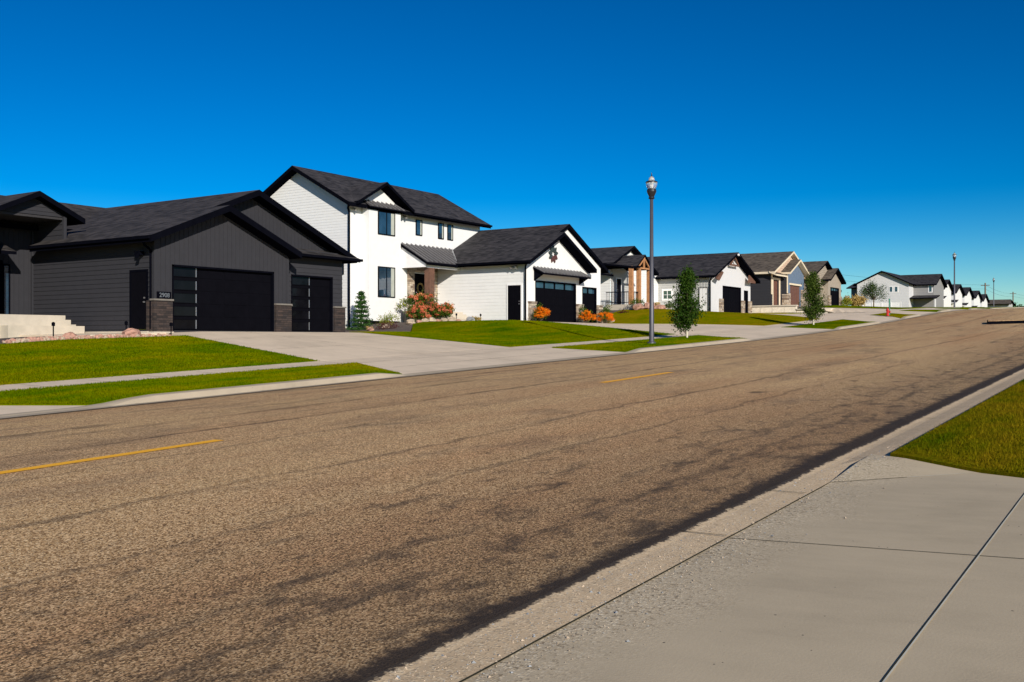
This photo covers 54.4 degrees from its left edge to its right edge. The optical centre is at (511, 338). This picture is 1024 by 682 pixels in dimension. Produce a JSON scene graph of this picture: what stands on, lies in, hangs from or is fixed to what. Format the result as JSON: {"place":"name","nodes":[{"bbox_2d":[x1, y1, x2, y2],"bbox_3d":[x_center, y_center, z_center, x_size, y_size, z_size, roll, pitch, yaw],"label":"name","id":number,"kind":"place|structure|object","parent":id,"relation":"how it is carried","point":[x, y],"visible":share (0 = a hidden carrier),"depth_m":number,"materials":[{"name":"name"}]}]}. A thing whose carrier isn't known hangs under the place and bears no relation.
{"place":"outdoors","nodes":[
{"label":"outdoors","id":0,"kind":"place"},
{"bbox_2d":[0,406,91,418],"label":"driveway apron","id":1,"kind":"object","parent":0,"point":[10,409],"visible":0.46,"depth_m":17.44,"materials":[{"name":"concrete"}]},
{"bbox_2d":[19,333,116,336],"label":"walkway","id":2,"kind":"structure","parent":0,"point":[60,334],"depth_m":34.65,"materials":[{"name":"concrete"}]},
{"bbox_2d":[49,332,165,335],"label":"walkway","id":3,"kind":"structure","parent":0,"point":[117,333],"depth_m":34.32,"materials":[{"name":"concrete"}]},
{"bbox_2d":[0,364,401,409],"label":"verge lawn","id":4,"kind":"structure","parent":0,"point":[55,404],"depth_m":19.11,"materials":[{"name":"green plant"}]},
{"bbox_2d":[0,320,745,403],"bbox_3d":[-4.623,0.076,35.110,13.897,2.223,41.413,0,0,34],"label":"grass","id":5,"kind":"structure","parent":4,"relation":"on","point":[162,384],"depth_m":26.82,"materials":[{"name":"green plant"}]},
{"bbox_2d":[166,331,503,360],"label":"driveway","id":6,"kind":"structure","parent":0,"point":[349,345],"depth_m":35.00,"materials":[{"name":"concrete"}]},
{"bbox_2d":[412,321,466,331],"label":"lawn","id":7,"kind":"structure","parent":0,"point":[419,326],"depth_m":50.72,"materials":[{"name":"green plant"}]},
{"bbox_2d":[0,308,934,390],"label":"sidewalk","id":8,"kind":"structure","parent":0,"point":[245,368],"depth_m":30.55,"materials":[{"name":"concrete"}]},
{"bbox_2d":[362,348,621,376],"bbox_3d":[-0.588,0.671,31.242,2.950,0.659,12.400,0,0,34],"label":"driveway apron","id":9,"kind":"object","parent":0,"point":[417,366],"visible":0.78,"depth_m":30.51,"materials":[{"name":"concrete"}]},
{"bbox_2d":[138,311,862,457],"bbox_3d":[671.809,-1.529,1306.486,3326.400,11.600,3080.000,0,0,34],"label":"ground","id":10,"kind":"structure","parent":0,"point":[760,313],"depth_m":86.80,"materials":[{"name":"green plant"}]},
{"bbox_2d":[0,314,84,337],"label":"entry steps","id":11,"kind":"structure","parent":10,"relation":"on","point":[13,325],"depth_m":35.44,"materials":[{"name":"concrete"}]},
{"bbox_2d":[0,333,171,343],"bbox_3d":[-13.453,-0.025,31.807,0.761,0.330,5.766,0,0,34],"label":"rock bed","id":12,"kind":"object","parent":10,"relation":"on","point":[27,339],"visible":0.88,"depth_m":31.01,"materials":[{"name":"pink stone"}]},
{"bbox_2d":[63,332,76,337],"bbox_3d":[-13.889,-0.087,31.287,0.392,0.276,0.438,0,0,34],"label":"boulder","id":13,"kind":"object","parent":12,"relation":"on","point":[72,334],"visible":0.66,"depth_m":31.18,"materials":[{"name":"pink stone"}]},
{"bbox_2d":[122,328,140,335],"bbox_3d":[-12.651,-0.178,33.135,0.499,0.370,0.599,0,0,6],"label":"boulder","id":14,"kind":"object","parent":12,"relation":"on","point":[131,331],"visible":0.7,"depth_m":32.98,"materials":[{"name":"pink stone"}]},
{"bbox_2d":[0,190,362,332],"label":"charcoal house","id":15,"kind":"structure","parent":10,"relation":"on","point":[254,261],"depth_m":38.26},
{"bbox_2d":[0,262,0,313],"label":"door","id":16,"kind":"structure","parent":15,"relation":"in","point":[0,262],"depth_m":38.36,"materials":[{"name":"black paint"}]},
{"bbox_2d":[3,264,9,313],"bbox_3d":[-19.583,-1.900,38.552,0.055,2.000,0.280,0,0,34],"label":"window","id":17,"kind":"structure","parent":15,"relation":"in","point":[6,267],"depth_m":38.56,"materials":[{"name":"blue glass"}]},
{"bbox_2d":[131,271,145,328],"bbox_3d":[-13.375,-1.370,35.659,0.880,2.060,0.110,0,0,34],"label":"door","id":18,"kind":"structure","parent":15,"relation":"in","point":[138,279],"depth_m":35.67,"materials":[{"name":"black paint"}]},
{"bbox_2d":[174,267,269,330],"bbox_3d":[-11.004,-1.490,37.908,0.082,2.380,4.860,0,0,34],"label":"garage door","id":19,"kind":"structure","parent":15,"relation":"in","point":[204,299],"depth_m":37.78,"materials":[{"name":"black paint"}]},
{"bbox_2d":[292,276,328,331],"bbox_3d":[-8.643,-1.495,42.547,0.082,2.390,2.460,0,0,34],"label":"garage door","id":20,"kind":"structure","parent":15,"relation":"in","point":[310,296],"depth_m":42.57,"materials":[{"name":"black paint"}]},
{"bbox_2d":[345,324,411,331],"bbox_3d":[-8.573,-0.410,49.991,3.200,0.699,7.400,0,0,34],"label":"planting bed","id":21,"kind":"object","parent":10,"relation":"on","point":[374,327],"visible":0.18,"depth_m":51.49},
{"bbox_2d":[346,289,372,330],"bbox_3d":[-7.836,-1.384,51.552,1.521,2.368,1.334,0,0,21],"label":"blue spruce","id":22,"kind":"object","parent":21,"relation":"on","point":[361,307],"visible":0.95,"depth_m":51.35,"materials":[{"name":"green plant"}]},
{"bbox_2d":[375,319,398,329],"bbox_3d":[-6.404,-0.697,50.763,1.240,0.654,1.457,0,0,-38],"label":"barberry","id":23,"kind":"object","parent":21,"relation":"on","point":[386,327],"visible":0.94,"depth_m":50.63,"materials":[{"name":"red plant"}]},
{"bbox_2d":[376,311,400,325],"bbox_3d":[-6.447,-1.011,51.988,1.434,1.016,1.316,0,0,34],"label":"lime shrub","id":24,"kind":"object","parent":21,"relation":"on","point":[386,317],"visible":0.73,"depth_m":51.83,"materials":[{"name":"green plant"}]},
{"bbox_2d":[370,322,415,324],"bbox_3d":[-4.839,-0.755,55.614,3.200,0.390,6.100,0,0,34],"label":"planting bed","id":25,"kind":"object","parent":10,"relation":"on","point":[394,323],"visible":0.12,"depth_m":53.68,"materials":[{"name":"brown soil"}]},
{"bbox_2d":[396,298,414,314],"bbox_3d":[-5.807,-1.806,54.992,1.155,1.008,1.130,0,0,34],"label":"lime shrub","id":26,"kind":"object","parent":25,"relation":"on","point":[403,304],"visible":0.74,"depth_m":54.93,"materials":[{"name":"green plant"}]},
{"bbox_2d":[406,319,414,324],"bbox_3d":[-5.329,-0.864,52.422,0.553,0.382,0.593,0,0,-15],"label":"edging rock","id":27,"kind":"object","parent":25,"relation":"on","point":[410,321],"visible":0.75,"depth_m":52.22,"materials":[{"name":"beige stone"}]},
{"bbox_2d":[403,304,432,321],"bbox_3d":[-4.986,-1.385,53.812,1.385,1.068,1.600,0,0,34],"label":"hydrangea","id":28,"kind":"object","parent":25,"relation":"on","point":[414,312],"visible":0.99,"depth_m":53.51,"materials":[{"name":"pink plant"}]},
{"bbox_2d":[404,288,438,319],"bbox_3d":[-4.901,-1.861,54.607,2.107,1.918,2.138,0,0,-5],"label":"hydrangea","id":29,"kind":"object","parent":25,"relation":"on","point":[420,300],"visible":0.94,"depth_m":54.52,"materials":[{"name":"pink plant"}]},
{"bbox_2d":[428,302,455,318],"bbox_3d":[-3.937,-1.508,55.173,1.660,1.213,1.739,0,0,34],"label":"hydrangea","id":30,"kind":"object","parent":25,"relation":"on","point":[442,310],"visible":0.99,"depth_m":54.79,"materials":[{"name":"pink plant"}]},
{"bbox_2d":[376,324,412,331],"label":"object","id":31,"kind":"object","parent":10,"relation":"on","point":[407,328],"visible":0.16,"depth_m":50.03,"materials":[{"name":"grey stone"}]},
{"bbox_2d":[404,311,466,321],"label":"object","id":32,"kind":"structure","parent":10,"relation":"on","point":[461,316],"depth_m":56.71,"materials":[{"name":"stone"}]},
{"bbox_2d":[263,165,608,327],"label":"white house","id":33,"kind":"structure","parent":10,"relation":"on","point":[401,242],"depth_m":56.67,"materials":[{"name":"white paint"}]},
{"bbox_2d":[378,210,394,235],"bbox_3d":[-6.884,-6.330,54.655,0.055,1.280,1.400,0,0,34],"label":"window","id":34,"kind":"structure","parent":33,"relation":"in","point":[386,220],"depth_m":54.64,"materials":[{"name":"blue glass"}]},
{"bbox_2d":[378,266,394,297],"bbox_3d":[-6.884,-3.115,54.655,0.055,1.670,1.400,0,0,34],"label":"window","id":35,"kind":"structure","parent":33,"relation":"in","point":[386,275],"depth_m":54.64,"materials":[{"name":"blue glass"}]},
{"bbox_2d":[416,219,421,235],"bbox_3d":[-5.400,-6.460,57.793,0.055,0.920,0.570,0,0,34],"label":"window","id":36,"kind":"structure","parent":33,"relation":"in","point":[418,222],"depth_m":57.79,"materials":[{"name":"blue glass"}]},
{"bbox_2d":[415,275,424,296],"bbox_3d":[-5.352,-2.630,57.852,0.110,2.140,0.900,0,0,34],"label":"door","id":37,"kind":"structure","parent":33,"relation":"in","point":[418,278],"depth_m":57.81,"materials":[{"name":"black paint"}]},
{"bbox_2d":[438,223,443,238],"bbox_3d":[-4.249,-6.445,59.526,0.055,0.950,0.530,0,0,34],"label":"window","id":38,"kind":"structure","parent":33,"relation":"in","point":[440,225],"depth_m":59.51,"materials":[{"name":"blue glass"}]},
{"bbox_2d":[447,224,452,240],"bbox_3d":[-3.743,-6.445,60.288,0.055,0.950,0.540,0,0,34],"label":"window","id":39,"kind":"structure","parent":33,"relation":"in","point":[449,227],"depth_m":60.23,"materials":[{"name":"blue glass"}]},
{"bbox_2d":[508,285,520,319],"bbox_3d":[0.128,-2.005,56.079,0.880,2.030,0.110,0,0,34],"label":"door","id":40,"kind":"structure","parent":33,"relation":"in","point":[514,291],"depth_m":56.07,"materials":[{"name":"black paint"}]},
{"bbox_2d":[549,245,557,262],"bbox_3d":[2.422,-4.960,58.115,0.030,1.019,1.035,0,0,34],"label":"wall ornament","id":41,"kind":"object","parent":33,"relation":"attached to","point":[551,251],"depth_m":58.09,"materials":[{"name":"grey metal"}]},
{"bbox_2d":[536,282,573,321],"bbox_3d":[2.476,-2.150,58.565,0.082,2.360,4.610,0,0,34],"label":"garage door","id":42,"kind":"structure","parent":33,"relation":"in","point":[558,298],"depth_m":58.74,"materials":[{"name":"black paint"}]},
{"bbox_2d":[583,288,593,322],"bbox_3d":[4.683,-2.085,61.889,0.082,2.230,1.790,0,0,34],"label":"garage door","id":43,"kind":"structure","parent":33,"relation":"in","point":[588,294],"depth_m":62.08,"materials":[{"name":"black paint"}]},
{"bbox_2d":[0,307,1023,418],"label":"curb","id":44,"kind":"structure","parent":10,"relation":"on","point":[188,395],"depth_m":22.26,"materials":[{"name":"concrete"}]},
{"bbox_2d":[360,457,865,681],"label":"gutter","id":45,"kind":"object","parent":10,"relation":"on","point":[615,580],"visible":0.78,"depth_m":5.59,"materials":[{"name":"concrete"}]},
{"bbox_2d":[386,439,907,681],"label":"gutter grit","id":46,"kind":"object","parent":45,"relation":"on","point":[527,613],"visible":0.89,"depth_m":5.67,"materials":[{"name":"grey gravel"}]},
{"bbox_2d":[591,246,759,312],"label":"pale grey house","id":47,"kind":"structure","parent":10,"relation":"on","point":[726,279],"depth_m":80.94,"materials":[{"name":"white paint"}]},
{"bbox_2d":[617,279,620,304],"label":"door","id":48,"kind":"structure","parent":47,"relation":"in","point":[618,280],"depth_m":76.24,"materials":[{"name":"black paint"}]},
{"bbox_2d":[662,289,672,300],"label":"window","id":49,"kind":"structure","parent":47,"relation":"in","point":[665,292],"depth_m":81.90,"materials":[{"name":"white glass"}]},
{"bbox_2d":[700,288,706,310],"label":"door","id":50,"kind":"structure","parent":47,"relation":"in","point":[704,289],"depth_m":80.06,"materials":[{"name":"metal"}]},
{"bbox_2d":[723,287,738,312],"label":"garage door","id":51,"kind":"structure","parent":47,"relation":"in","point":[730,295],"depth_m":84.19,"materials":[{"name":"black paint"}]},
{"bbox_2d":[740,251,809,308],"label":"blue gabled house","id":52,"kind":"structure","parent":10,"relation":"on","point":[781,276],"depth_m":95.99,"materials":[{"name":"grey"}]},
{"bbox_2d":[773,280,776,304],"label":"front door","id":53,"kind":"structure","parent":52,"relation":"in","point":[774,281],"depth_m":94.91,"materials":[{"name":"brown wood"}]},
{"bbox_2d":[790,285,798,306],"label":"garage door","id":54,"kind":"structure","parent":52,"relation":"in","point":[794,290],"depth_m":98.19,"materials":[{"name":"brown wood"}]},
{"bbox_2d":[752,305,833,312],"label":"retaining wall","id":55,"kind":"structure","parent":10,"relation":"on","point":[772,308],"depth_m":87.55,"materials":[{"name":"concrete"}]},
{"bbox_2d":[803,261,845,306],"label":"taupe house","id":56,"kind":"structure","parent":10,"relation":"on","point":[830,276],"depth_m":107.94,"materials":[{"name":"beige stone"}]},
{"bbox_2d":[831,288,837,304],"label":"garage door","id":57,"kind":"structure","parent":56,"relation":"in","point":[834,292],"depth_m":109.80,"materials":[{"name":"black paint"}]},
{"bbox_2d":[862,302,900,306],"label":"white fence","id":58,"kind":"object","parent":10,"relation":"on","point":[893,304],"visible":0.45,"depth_m":188.41,"materials":[{"name":"white plastic"}]},
{"bbox_2d":[846,271,947,306],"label":"grey far house","id":59,"kind":"structure","parent":10,"relation":"on","point":[923,290],"depth_m":192.34,"materials":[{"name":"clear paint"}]},
{"bbox_2d":[836,368,1023,457],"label":"curb","id":60,"kind":"structure","parent":10,"relation":"on","point":[912,430],"depth_m":13.11,"materials":[{"name":"concrete"}]},
{"bbox_2d":[943,279,953,306],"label":"white townhouse","id":61,"kind":"structure","parent":10,"relation":"on","point":[947,295],"depth_m":207.03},
{"bbox_2d":[951,284,964,306],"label":"white townhouse","id":62,"kind":"structure","parent":10,"relation":"on","point":[959,292],"depth_m":224.94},
{"bbox_2d":[962,287,973,306],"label":"white townhouse","id":63,"kind":"structure","parent":10,"relation":"on","point":[967,297],"depth_m":243.88,"materials":[{"name":"white paint"}]},
{"bbox_2d":[971,290,982,306],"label":"white townhouse","id":64,"kind":"structure","parent":10,"relation":"on","point":[976,299],"depth_m":264.55,"materials":[{"name":"white paint"}]},
{"bbox_2d":[980,294,989,306],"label":"white townhouse","id":65,"kind":"structure","parent":10,"relation":"on","point":[984,301],"depth_m":286.08,"materials":[{"name":"white paint"}]},
{"bbox_2d":[987,299,1015,306],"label":"house","id":66,"kind":"structure","parent":10,"relation":"on","point":[1005,303],"depth_m":343.52,"materials":[{"name":"grey"}]},
{"bbox_2d":[0,308,1023,681],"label":"road","id":67,"kind":"structure","parent":0,"point":[350,532],"depth_m":8.77,"materials":[{"name":"asphalt"}]},
{"bbox_2d":[0,439,222,473],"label":"lane marking","id":68,"kind":"object","parent":67,"relation":"on","point":[89,459],"visible":1,"depth_m":10.69,"materials":[{"name":"yellow paint"}]},
{"bbox_2d":[603,372,672,382],"bbox_3d":[2.729,0.821,21.416,0.170,0.115,3.300,0,0,34],"label":"lane marking","id":69,"kind":"object","parent":67,"relation":"on","point":[637,377],"visible":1,"depth_m":21.29,"materials":[{"name":"yellow paint"}]},
{"bbox_2d":[0,0,1023,305],"label":"sky","id":70,"kind":"structure","parent":0,"point":[864,138],"materials":[{"name":"blue"}]},
{"bbox_2d":[355,320,671,346],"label":"lawn","id":71,"kind":"structure","parent":0,"point":[506,330],"depth_m":46.93,"materials":[{"name":"green plant"}]},
{"bbox_2d":[532,306,550,320],"bbox_3d":[1.574,-1.371,55.358,1.131,0.977,1.276,0,0,34],"label":"orange bush","id":72,"kind":"object","parent":71,"relation":"on","point":[541,312],"visible":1,"depth_m":55.15,"materials":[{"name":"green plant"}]},
{"bbox_2d":[603,309,656,322],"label":"lawn","id":73,"kind":"structure","parent":0,"point":[632,313],"depth_m":68.77,"materials":[{"name":"green plant"}]},
{"bbox_2d":[596,312,614,322],"bbox_3d":[5.737,-1.340,61.356,1.295,0.919,1.072,0,0,11],"label":"orange bush","id":74,"kind":"object","parent":73,"relation":"on","point":[609,316],"visible":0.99,"depth_m":61.25,"materials":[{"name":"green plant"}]},
{"bbox_2d":[630,297,644,304],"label":"garden shrub","id":75,"kind":"object","parent":73,"relation":"on","point":[633,302],"visible":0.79,"depth_m":72.22,"materials":[{"name":"green plant"}]},
{"bbox_2d":[632,303,643,309],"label":"boulder","id":76,"kind":"object","parent":73,"relation":"on","point":[638,306],"visible":0.94,"depth_m":70.44,"materials":[{"name":"pink stone"}]},
{"bbox_2d":[644,302,655,308],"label":"boulder","id":77,"kind":"object","parent":73,"relation":"on","point":[646,305],"visible":0.37,"depth_m":71.48,"materials":[{"name":"pink stone"}]},
{"bbox_2d":[665,301,674,308],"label":"garden shrub","id":78,"kind":"object","parent":73,"relation":"on","point":[668,305],"visible":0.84,"depth_m":74.93,"materials":[{"name":"green plant"}]},
{"bbox_2d":[553,338,747,353],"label":"verge lawn","id":79,"kind":"structure","parent":0,"point":[624,349],"depth_m":36.74,"materials":[{"name":"green plant"}]},
{"bbox_2d":[646,172,657,342],"bbox_3d":[5.589,-3.205,39.865,0.480,6.930,0.480,0,0,34],"label":"street lamp","id":80,"kind":"object","parent":79,"relation":"on","point":[651,183],"visible":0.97,"depth_m":39.79,"materials":[{"name":"grey metal"}]},
{"bbox_2d":[662,263,707,337],"bbox_3d":[7.927,-1.754,45.621,1.994,3.422,1.832,0,0,34],"label":"young tree","id":81,"kind":"object","parent":79,"relation":"on","point":[684,315],"visible":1,"depth_m":45.32,"materials":[{"name":"green plant"}]},
{"bbox_2d":[557,322,756,333],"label":"driveway","id":82,"kind":"structure","parent":0,"point":[664,328],"depth_m":56.53,"materials":[{"name":"concrete"}]},
{"bbox_2d":[578,309,596,322],"bbox_3d":[4.461,-1.329,59.468,1.164,0.896,1.231,0,0,-1],"label":"orange bush","id":83,"kind":"object","parent":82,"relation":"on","point":[586,315],"visible":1,"depth_m":59.22,"materials":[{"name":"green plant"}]},
{"bbox_2d":[600,307,609,321],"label":"spiky plant","id":84,"kind":"object","parent":82,"relation":"on","point":[605,310],"visible":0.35,"depth_m":62.38,"materials":[{"name":"green plant"}]},
{"bbox_2d":[614,309,819,325],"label":"lawn","id":85,"kind":"structure","parent":0,"point":[729,318],"depth_m":66.01,"materials":[{"name":"green plant"}]},
{"bbox_2d":[463,454,1022,681],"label":"driveway","id":86,"kind":"structure","parent":0,"point":[803,610],"depth_m":5.41,"materials":[{"name":"concrete"}]},
{"bbox_2d":[459,482,829,681],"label":"expansion joint","id":87,"kind":"object","parent":86,"relation":"on","point":[623,594],"visible":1,"depth_m":5.46,"materials":[{"name":"grey concrete"}]},
{"bbox_2d":[739,538,1023,558],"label":"expansion joint","id":88,"kind":"object","parent":86,"relation":"on","point":[884,548],"visible":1,"depth_m":6.32,"materials":[{"name":"grey concrete"}]},
{"bbox_2d":[704,327,830,340],"bbox_3d":[13.492,-0.273,52.443,2.950,0.818,13.700,0,0,34],"label":"driveway apron","id":89,"kind":"object","parent":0,"point":[766,333],"visible":0.77,"depth_m":52.31,"materials":[{"name":"concrete"}]},
{"bbox_2d":[777,313,858,318],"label":"driveway","id":90,"kind":"structure","parent":0,"point":[827,315],"depth_m":76.72,"materials":[{"name":"concrete"}]},
{"bbox_2d":[785,319,874,328],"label":"verge lawn","id":91,"kind":"structure","parent":0,"point":[834,324],"depth_m":61.39,"materials":[{"name":"green plant"}]},
{"bbox_2d":[798,270,828,324],"bbox_3d":[18.634,-2.688,61.419,1.973,3.628,1.829,0,0,-5],"label":"young tree","id":92,"kind":"object","parent":91,"relation":"on","point":[813,288],"visible":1,"depth_m":61.28,"materials":[{"name":"green plant"}]},
{"bbox_2d":[797,307,893,312],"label":"driveway","id":93,"kind":"structure","parent":0,"point":[849,310],"depth_m":84.92,"materials":[{"name":"concrete"}]},
{"bbox_2d":[825,305,915,308],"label":"lawn","id":94,"kind":"structure","parent":0,"point":[844,306],"depth_m":100.72,"materials":[{"name":"green plant"}]},
{"bbox_2d":[842,291,868,305],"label":"ornamental grass","id":95,"kind":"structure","parent":94,"relation":"on","point":[857,301],"depth_m":153.66,"materials":[{"name":"plant"}]},
{"bbox_2d":[846,315,899,321],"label":"driveway apron","id":96,"kind":"object","parent":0,"point":[875,318],"visible":0.77,"depth_m":71.11,"materials":[{"name":"concrete"}]},
{"bbox_2d":[873,313,914,317],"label":"verge lawn","id":97,"kind":"structure","parent":0,"point":[896,315],"depth_m":75.14,"materials":[{"name":"green plant"}]},
{"bbox_2d":[891,311,932,314],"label":"driveway apron","id":98,"kind":"object","parent":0,"point":[909,312],"visible":0.65,"depth_m":80.81,"materials":[{"name":"concrete"}]},
{"bbox_2d":[901,309,938,311],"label":"verge lawn","id":99,"kind":"structure","parent":0,"point":[921,310],"depth_m":83.63,"materials":[{"name":"green plant"}]},
{"bbox_2d":[908,307,968,307],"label":"lawn","id":100,"kind":"structure","parent":0,"point":[938,307],"depth_m":128.15,"materials":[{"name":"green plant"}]},
{"bbox_2d":[857,280,887,305],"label":"round tree","id":101,"kind":"object","parent":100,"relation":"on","point":[865,292],"visible":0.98,"depth_m":159.29,"materials":[{"name":"green plant"}]},
{"bbox_2d":[952,252,956,307],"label":"street lamp","id":102,"kind":"object","parent":100,"relation":"on","point":[954,256],"visible":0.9,"depth_m":117.91,"materials":[{"name":"grey metal"}]},
{"bbox_2d":[856,478,1023,681],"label":"driveway","id":103,"kind":"structure","parent":0,"point":[973,631],"depth_m":4.75,"materials":[{"name":"concrete"}]},
{"bbox_2d":[881,494,1023,681],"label":"expansion joint","id":104,"kind":"object","parent":103,"relation":"on","point":[945,597],"visible":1,"depth_m":5.12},
{"bbox_2d":[882,495,1023,681],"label":"joint sealant","id":105,"kind":"object","parent":103,"relation":"on","point":[899,660],"visible":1,"depth_m":5.06,"materials":[{"name":"grey rubber"}]},
{"bbox_2d":[918,309,964,311],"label":"driveway apron","id":106,"kind":"object","parent":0,"point":[941,309],"visible":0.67,"depth_m":91.83,"materials":[{"name":"concrete"}]},
{"bbox_2d":[890,379,1023,477],"bbox_3d":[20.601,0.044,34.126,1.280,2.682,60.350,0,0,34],"label":"lawn","id":107,"kind":"structure","parent":0,"point":[924,457],"depth_m":10.37,"materials":[{"name":"green plant"}]},
{"bbox_2d":[969,307,1001,308],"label":"verge lawn","id":108,"kind":"structure","parent":0,"point":[984,307],"depth_m":116.15,"materials":[{"name":"green plant"}]},
{"bbox_2d":[987,318,1023,323],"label":"traffic island","id":109,"kind":"structure","parent":0,"point":[1007,321],"depth_m":56.73,"materials":[{"name":"concrete"}]},
{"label":"driveway","id":110,"kind":"structure","parent":0,"visible":0},
{"bbox_2d":[841,297,851,305],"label":"lime shrub","id":111,"kind":"object","parent":110,"relation":"on","point":[845,301],"visible":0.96,"depth_m":110.50,"materials":[{"name":"green plant"}]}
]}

